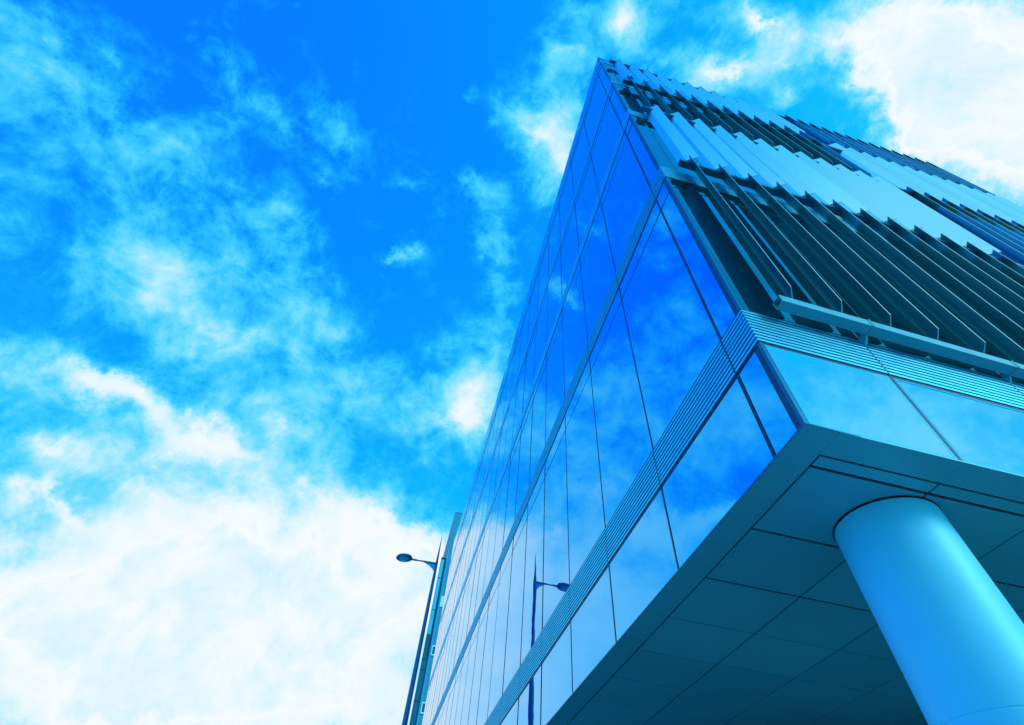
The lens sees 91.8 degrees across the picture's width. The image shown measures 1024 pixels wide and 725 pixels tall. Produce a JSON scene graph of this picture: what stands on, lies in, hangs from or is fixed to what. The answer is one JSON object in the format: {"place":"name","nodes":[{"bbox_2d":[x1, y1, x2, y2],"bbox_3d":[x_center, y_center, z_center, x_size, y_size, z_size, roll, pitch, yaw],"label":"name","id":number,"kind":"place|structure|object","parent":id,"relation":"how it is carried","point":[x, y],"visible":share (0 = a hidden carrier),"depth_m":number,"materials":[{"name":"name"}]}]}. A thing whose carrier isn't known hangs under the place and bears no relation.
{"place":"outdoors","nodes":[
{"label":"outdoors","id":0,"kind":"place"},
{"bbox_2d":[396,538,441,724],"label":"street lamp","id":1,"kind":"object","parent":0,"point":[403,557],"visible":1,"depth_m":18.58,"materials":[{"name":"blue metal"}]},
{"bbox_2d":[409,557,446,724],"bbox_3d":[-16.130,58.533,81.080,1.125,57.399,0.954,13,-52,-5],"label":"glass building","id":2,"kind":"structure","parent":0,"point":[421,679],"depth_m":89.66,"materials":[{"name":"blue glass"}]},
{"bbox_2d":[416,512,462,724],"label":"tall building","id":3,"kind":"structure","parent":0,"point":[452,535],"depth_m":95.96,"materials":[{"name":"teal"}]},
{"bbox_2d":[420,702,425,713],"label":"window","id":4,"kind":"structure","parent":3,"relation":"in","point":[423,703],"depth_m":83.17,"materials":[{"name":"teal glass"}]},
{"bbox_2d":[431,645,435,655],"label":"window","id":5,"kind":"structure","parent":3,"relation":"in","point":[433,647],"depth_m":90.28,"materials":[{"name":"teal glass"}]},
{"bbox_2d":[439,596,443,606],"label":"window","id":6,"kind":"structure","parent":3,"relation":"in","point":[442,597],"depth_m":97.35,"materials":[{"name":"blue glass"}]},
{"bbox_2d":[0,0,1023,724],"label":"sky","id":7,"kind":"structure","parent":0,"point":[267,267],"materials":[{"name":"blue"}]},
{"bbox_2d":[422,57,1023,724],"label":"office building","id":8,"kind":"structure","parent":0,"point":[752,451],"depth_m":7.01,"materials":[{"name":"blue metal"}]},
{"bbox_2d":[455,653,468,724],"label":"window pane","id":9,"kind":"structure","parent":8,"relation":"in","point":[464,669],"depth_m":20.13,"materials":[{"name":"blue glass"}]},
{"bbox_2d":[461,632,477,724],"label":"window pane","id":10,"kind":"structure","parent":8,"relation":"in","point":[467,695],"depth_m":18.71,"materials":[{"name":"blue glass"}]},
{"bbox_2d":[466,543,482,637],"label":"window pane","id":11,"kind":"structure","parent":8,"relation":"in","point":[475,584],"depth_m":23.46,"materials":[{"name":"blue glass"}]},
{"bbox_2d":[468,609,487,724],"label":"window pane","id":12,"kind":"structure","parent":8,"relation":"in","point":[473,709],"depth_m":17.29,"materials":[{"name":"blue glass"}]},
{"bbox_2d":[474,520,490,617],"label":"window pane","id":13,"kind":"structure","parent":8,"relation":"in","point":[486,539],"depth_m":22.29,"materials":[{"name":"blue glass"}]},
{"bbox_2d":[479,463,492,536],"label":"window pane","id":14,"kind":"structure","parent":8,"relation":"in","point":[486,498],"depth_m":27.53,"materials":[{"name":"blue glass"}]},
{"bbox_2d":[476,584,498,724],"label":"window pane","id":15,"kind":"structure","parent":8,"relation":"in","point":[492,609],"depth_m":15.86,"materials":[{"name":"blue glass"}]},
{"bbox_2d":[482,495,499,597],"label":"window pane","id":16,"kind":"structure","parent":8,"relation":"in","point":[488,571],"depth_m":21.11,"materials":[{"name":"blue glass"}]},
{"bbox_2d":[486,442,499,516],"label":"window pane","id":17,"kind":"structure","parent":8,"relation":"in","point":[493,478],"depth_m":26.38,"materials":[{"name":"blue glass"}]},
{"bbox_2d":[489,401,500,462],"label":"window pane","id":18,"kind":"structure","parent":8,"relation":"in","point":[497,415],"depth_m":31.67,"materials":[{"name":"blue glass"}]},
{"bbox_2d":[487,554,511,718],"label":"window pane","id":19,"kind":"structure","parent":8,"relation":"in","point":[496,684],"depth_m":14.60,"materials":[{"name":"blue glass"}]},
{"bbox_2d":[497,376,503,403],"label":"window pane","id":20,"kind":"structure","parent":8,"relation":"in","point":[500,389],"depth_m":34.90,"materials":[{"name":"blue glass"}]},
{"bbox_2d":[492,467,509,573],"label":"window pane","id":21,"kind":"structure","parent":8,"relation":"in","point":[503,494],"depth_m":19.92,"materials":[{"name":"blue glass"}]},
{"bbox_2d":[494,417,507,492],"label":"window pane","id":22,"kind":"structure","parent":8,"relation":"in","point":[502,441],"depth_m":25.20,"materials":[{"name":"blue glass"}]},
{"bbox_2d":[496,381,506,440],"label":"window pane","id":23,"kind":"structure","parent":8,"relation":"in","point":[500,419],"depth_m":30.48,"materials":[{"name":"blue glass"}]},
{"bbox_2d":[503,355,509,383],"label":"window pane","id":24,"kind":"structure","parent":8,"relation":"in","point":[507,365],"depth_m":33.69,"materials":[{"name":"blue glass"}]},
{"bbox_2d":[502,357,513,421],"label":"window pane","id":25,"kind":"structure","parent":8,"relation":"in","point":[509,379],"depth_m":29.30,"materials":[{"name":"blue glass"}]},
{"bbox_2d":[501,700,517,724],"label":"window pane","id":26,"kind":"structure","parent":8,"relation":"in","point":[511,718],"depth_m":11.20,"materials":[{"name":"blue glass"}]},
{"bbox_2d":[503,389,516,466],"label":"window pane","id":27,"kind":"structure","parent":8,"relation":"in","point":[510,422],"depth_m":24.02,"materials":[{"name":"blue glass"}]},
{"bbox_2d":[503,439,519,546],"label":"window pane","id":28,"kind":"structure","parent":8,"relation":"in","point":[513,474],"depth_m":18.75,"materials":[{"name":"blue glass"}]},
{"bbox_2d":[509,332,516,363],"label":"window pane","id":29,"kind":"structure","parent":8,"relation":"in","point":[512,349],"depth_m":32.51,"materials":[{"name":"blue glass"}]},
{"bbox_2d":[503,520,526,692],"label":"window pane","id":30,"kind":"structure","parent":8,"relation":"in","point":[514,625],"depth_m":13.42,"materials":[{"name":"blue glass"}]},
{"bbox_2d":[510,331,521,396],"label":"window pane","id":31,"kind":"structure","parent":8,"relation":"in","point":[517,353],"depth_m":28.11,"materials":[{"name":"blue glass"}]},
{"bbox_2d":[512,361,525,440],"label":"window pane","id":32,"kind":"structure","parent":8,"relation":"in","point":[520,388],"depth_m":22.84,"materials":[{"name":"blue glass"}]},
{"bbox_2d":[516,308,523,339],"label":"window pane","id":33,"kind":"structure","parent":8,"relation":"in","point":[521,318],"depth_m":31.34,"materials":[{"name":"blue glass"}]},
{"bbox_2d":[515,403,532,517],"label":"window pane","id":34,"kind":"structure","parent":8,"relation":"in","point":[525,443],"depth_m":17.55,"materials":[{"name":"blue glass"}]},
{"bbox_2d":[518,304,529,370],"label":"window pane","id":35,"kind":"structure","parent":8,"relation":"in","point":[524,336],"depth_m":26.93,"materials":[{"name":"blue glass"}]},
{"bbox_2d":[523,281,531,316],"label":"window pane","id":36,"kind":"structure","parent":8,"relation":"in","point":[528,295],"depth_m":30.14,"materials":[{"name":"blue glass"}]},
{"bbox_2d":[518,666,540,724],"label":"window pane","id":37,"kind":"structure","parent":8,"relation":"in","point":[529,700],"depth_m":9.98,"materials":[{"name":"blue glass"}]},
{"bbox_2d":[523,330,535,409],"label":"window pane","id":38,"kind":"structure","parent":8,"relation":"in","point":[530,360],"depth_m":21.67,"materials":[{"name":"blue glass"}]},
{"bbox_2d":[520,481,543,664],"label":"window pane","id":39,"kind":"structure","parent":8,"relation":"in","point":[533,581],"depth_m":12.21,"materials":[{"name":"blue glass"}]},
{"bbox_2d":[527,274,538,342],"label":"window pane","id":40,"kind":"structure","parent":8,"relation":"in","point":[534,300],"depth_m":25.77,"materials":[{"name":"blue glass"}]},
{"bbox_2d":[531,254,539,289],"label":"window pane","id":41,"kind":"structure","parent":8,"relation":"in","point":[537,265],"depth_m":28.95,"materials":[{"name":"blue glass"}]},
{"bbox_2d":[529,366,545,483],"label":"window pane","id":42,"kind":"structure","parent":8,"relation":"in","point":[539,402],"depth_m":16.36,"materials":[{"name":"blue glass"}]},
{"bbox_2d":[534,293,547,377],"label":"window pane","id":43,"kind":"structure","parent":8,"relation":"in","point":[541,330],"depth_m":20.51,"materials":[{"name":"blue glass"}]},
{"bbox_2d":[537,241,548,310],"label":"window pane","id":44,"kind":"structure","parent":8,"relation":"in","point":[543,273],"depth_m":24.61,"materials":[{"name":"blue glass"}]},
{"bbox_2d":[540,224,548,259],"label":"window pane","id":45,"kind":"structure","parent":8,"relation":"in","point":[545,238],"depth_m":27.74,"materials":[{"name":"blue glass"}]},
{"bbox_2d":[548,208,559,275],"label":"window pane","id":46,"kind":"structure","parent":8,"relation":"in","point":[554,239],"depth_m":23.35,"materials":[{"name":"blue glass"}]},
{"bbox_2d":[549,190,558,229],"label":"window pane","id":47,"kind":"structure","parent":8,"relation":"in","point":[556,201],"depth_m":26.59,"materials":[{"name":"blue glass"}]},
{"bbox_2d":[545,321,563,443],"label":"window pane","id":48,"kind":"structure","parent":8,"relation":"in","point":[555,368],"depth_m":15.19,"materials":[{"name":"blue glass"}]},
{"bbox_2d":[547,252,561,339],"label":"window pane","id":49,"kind":"structure","parent":8,"relation":"in","point":[554,292],"depth_m":19.30,"materials":[{"name":"blue glass"}]},
{"bbox_2d":[542,432,568,628],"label":"window pane","id":50,"kind":"structure","parent":8,"relation":"in","point":[556,560],"depth_m":11.01,"materials":[{"name":"blue glass"}]},
{"bbox_2d":[541,623,571,724],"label":"window pane","id":51,"kind":"structure","parent":8,"relation":"in","point":[556,688],"depth_m":8.75,"materials":[{"name":"blue glass"}]},
{"bbox_2d":[559,153,569,195],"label":"window pane","id":52,"kind":"structure","parent":8,"relation":"in","point":[567,164],"depth_m":25.40,"materials":[{"name":"blue glass"}]},
{"bbox_2d":[560,168,573,237],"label":"window pane","id":53,"kind":"structure","parent":8,"relation":"in","point":[567,197],"depth_m":22.20,"materials":[{"name":"blue glass"}]},
{"bbox_2d":[561,209,578,296],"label":"window pane","id":54,"kind":"structure","parent":8,"relation":"in","point":[570,248],"depth_m":18.13,"materials":[{"name":"blue glass"}]},
{"bbox_2d":[563,268,586,395],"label":"window pane","id":55,"kind":"structure","parent":8,"relation":"in","point":[574,323],"depth_m":13.99,"materials":[{"name":"blue glass"}]},
{"bbox_2d":[570,113,582,157],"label":"window pane","id":56,"kind":"structure","parent":8,"relation":"in","point":[580,120],"depth_m":24.20,"materials":[{"name":"blue glass"}]},
{"bbox_2d":[571,125,588,193],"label":"window pane","id":57,"kind":"structure","parent":8,"relation":"in","point":[582,148],"depth_m":21.05,"materials":[{"name":"blue glass"}]},
{"bbox_2d":[566,375,604,583],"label":"window pane","id":58,"kind":"structure","parent":8,"relation":"in","point":[586,525],"depth_m":9.80,"materials":[{"name":"blue glass"}]},
{"bbox_2d":[575,160,597,247],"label":"window pane","id":59,"kind":"structure","parent":8,"relation":"in","point":[588,194],"depth_m":16.93,"materials":[{"name":"blue glass"}]},
{"bbox_2d":[582,69,595,114],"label":"window pane","id":60,"kind":"structure","parent":8,"relation":"in","point":[594,73],"depth_m":23.01,"materials":[{"name":"blue glass"}]},
{"bbox_2d":[571,567,615,691],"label":"window pane","id":61,"kind":"structure","parent":8,"relation":"in","point":[592,626],"depth_m":7.57,"materials":[{"name":"blue glass"}]},
{"bbox_2d":[584,76,605,146],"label":"window pane","id":62,"kind":"structure","parent":8,"relation":"in","point":[599,94],"depth_m":19.87,"materials":[{"name":"blue glass"}]},
{"bbox_2d":[581,209,614,338],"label":"window pane","id":63,"kind":"structure","parent":8,"relation":"in","point":[597,267],"depth_m":12.79,"materials":[{"name":"blue glass"}]},
{"bbox_2d":[599,67,609,91],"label":"window pane","id":64,"kind":"structure","parent":8,"relation":"in","point":[605,81],"depth_m":19.17,"materials":[{"name":"blue glass"}]},
{"bbox_2d":[591,100,620,189],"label":"window pane","id":65,"kind":"structure","parent":8,"relation":"in","point":[610,128],"depth_m":15.75,"materials":[{"name":"blue glass"}]},
{"bbox_2d":[610,90,625,123],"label":"window pane","id":66,"kind":"structure","parent":8,"relation":"in","point":[619,109],"depth_m":15.07,"materials":[{"name":"blue glass"}]},
{"bbox_2d":[591,302,652,524],"bbox_3d":[1.870,0.712,9.004,0.025,4.008,1.890,13,-52,-5],"label":"window pane","id":67,"kind":"structure","parent":8,"relation":"in","point":[623,438],"depth_m":8.58,"materials":[{"name":"blue glass"}]},
{"bbox_2d":[603,64,642,84],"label":"window pane","id":68,"kind":"structure","parent":8,"relation":"in","point":[611,71],"depth_m":19.06,"materials":[{"name":"glass"}]},
{"bbox_2d":[602,139,649,270],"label":"window pane","id":69,"kind":"structure","parent":8,"relation":"in","point":[628,190],"depth_m":11.61,"materials":[{"name":"blue glass"}]},
{"bbox_2d":[616,86,666,113],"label":"window pane","id":70,"kind":"structure","parent":8,"relation":"in","point":[633,101],"depth_m":15.40,"materials":[{"name":"blue glass"}]},
{"bbox_2d":[628,125,656,185],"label":"window pane","id":71,"kind":"structure","parent":8,"relation":"in","point":[647,165],"depth_m":10.91,"materials":[{"name":"blue glass"}]},
{"bbox_2d":[609,489,677,640],"bbox_3d":[1.659,2.673,6.474,0.024,1.125,1.890,13,-52,-5],"label":"window pane","id":72,"kind":"structure","parent":8,"relation":"in","point":[645,562],"depth_m":6.39,"materials":[{"name":"blue glass"}]},
{"bbox_2d":[622,212,719,447],"bbox_3d":[2.310,-0.750,7.834,0.024,4.008,1.890,13,-52,-5],"label":"window pane","id":73,"kind":"structure","parent":8,"relation":"in","point":[673,336],"depth_m":7.35,"materials":[{"name":"blue glass"}]},
{"bbox_2d":[635,120,727,185],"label":"window pane","id":74,"kind":"structure","parent":8,"relation":"in","point":[661,151],"depth_m":10.56,"materials":[{"name":"glass"}]},
{"bbox_2d":[664,101,718,126],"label":"window pane","id":75,"kind":"structure","parent":8,"relation":"in","point":[673,109],"depth_m":15.96,"materials":[{"name":"blue glass"}]},
{"bbox_2d":[662,193,734,337],"bbox_3d":[2.570,-1.613,7.144,0.024,4.008,0.314,13,-52,-5],"label":"window pane","id":76,"kind":"structure","parent":8,"relation":"in","point":[720,310],"depth_m":6.63,"materials":[{"name":"blue glass"}]},
{"bbox_2d":[662,378,772,567],"bbox_3d":[2.099,1.211,5.304,0.024,1.125,1.890,13,-52,-5],"label":"window pane","id":77,"kind":"structure","parent":8,"relation":"in","point":[730,451],"depth_m":5.20,"materials":[{"name":"blue glass"}]},
{"bbox_2d":[720,118,775,146],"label":"window pane","id":78,"kind":"structure","parent":8,"relation":"in","point":[734,130],"depth_m":15.73,"materials":[{"name":"blue glass"}]},
{"bbox_2d":[674,188,856,338],"bbox_3d":[3.331,-1.631,7.067,1.385,4.008,0.025,14,-52,-6],"label":"window pane","id":79,"kind":"structure","parent":8,"relation":"in","point":[755,289],"depth_m":6.65,"materials":[{"name":"blue glass"}]},
{"bbox_2d":[718,168,813,210],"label":"window pane","id":80,"kind":"structure","parent":8,"relation":"in","point":[744,188],"depth_m":9.87,"materials":[{"name":"glass"}]},
{"bbox_2d":[739,352,796,453],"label":"window pane","id":81,"kind":"structure","parent":8,"relation":"in","point":[775,420],"depth_m":4.55,"materials":[{"name":"blue glass"}]},
{"bbox_2d":[764,344,954,456],"bbox_3d":[3.120,0.331,4.536,1.385,1.125,0.026,14,-52,-6],"label":"window pane","id":82,"kind":"structure","parent":8,"relation":"in","point":[858,401],"depth_m":4.48,"materials":[{"name":"blue glass"}]},
{"bbox_2d":[765,214,999,376],"bbox_3d":[4.911,-1.249,7.231,1.818,4.008,0.024,14,-52,-6],"label":"window pane","id":83,"kind":"structure","parent":8,"relation":"in","point":[852,306],"depth_m":6.76,"materials":[{"name":"blue glass"}]},
{"bbox_2d":[871,245,1023,383],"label":"window pane","id":84,"kind":"structure","parent":8,"relation":"in","point":[990,349],"depth_m":6.96,"materials":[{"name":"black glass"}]},
{"bbox_2d":[899,381,1023,473],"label":"window pane","id":85,"kind":"structure","parent":8,"relation":"in","point":[982,433],"depth_m":4.69,"materials":[{"name":"blue glass"}]}
]}

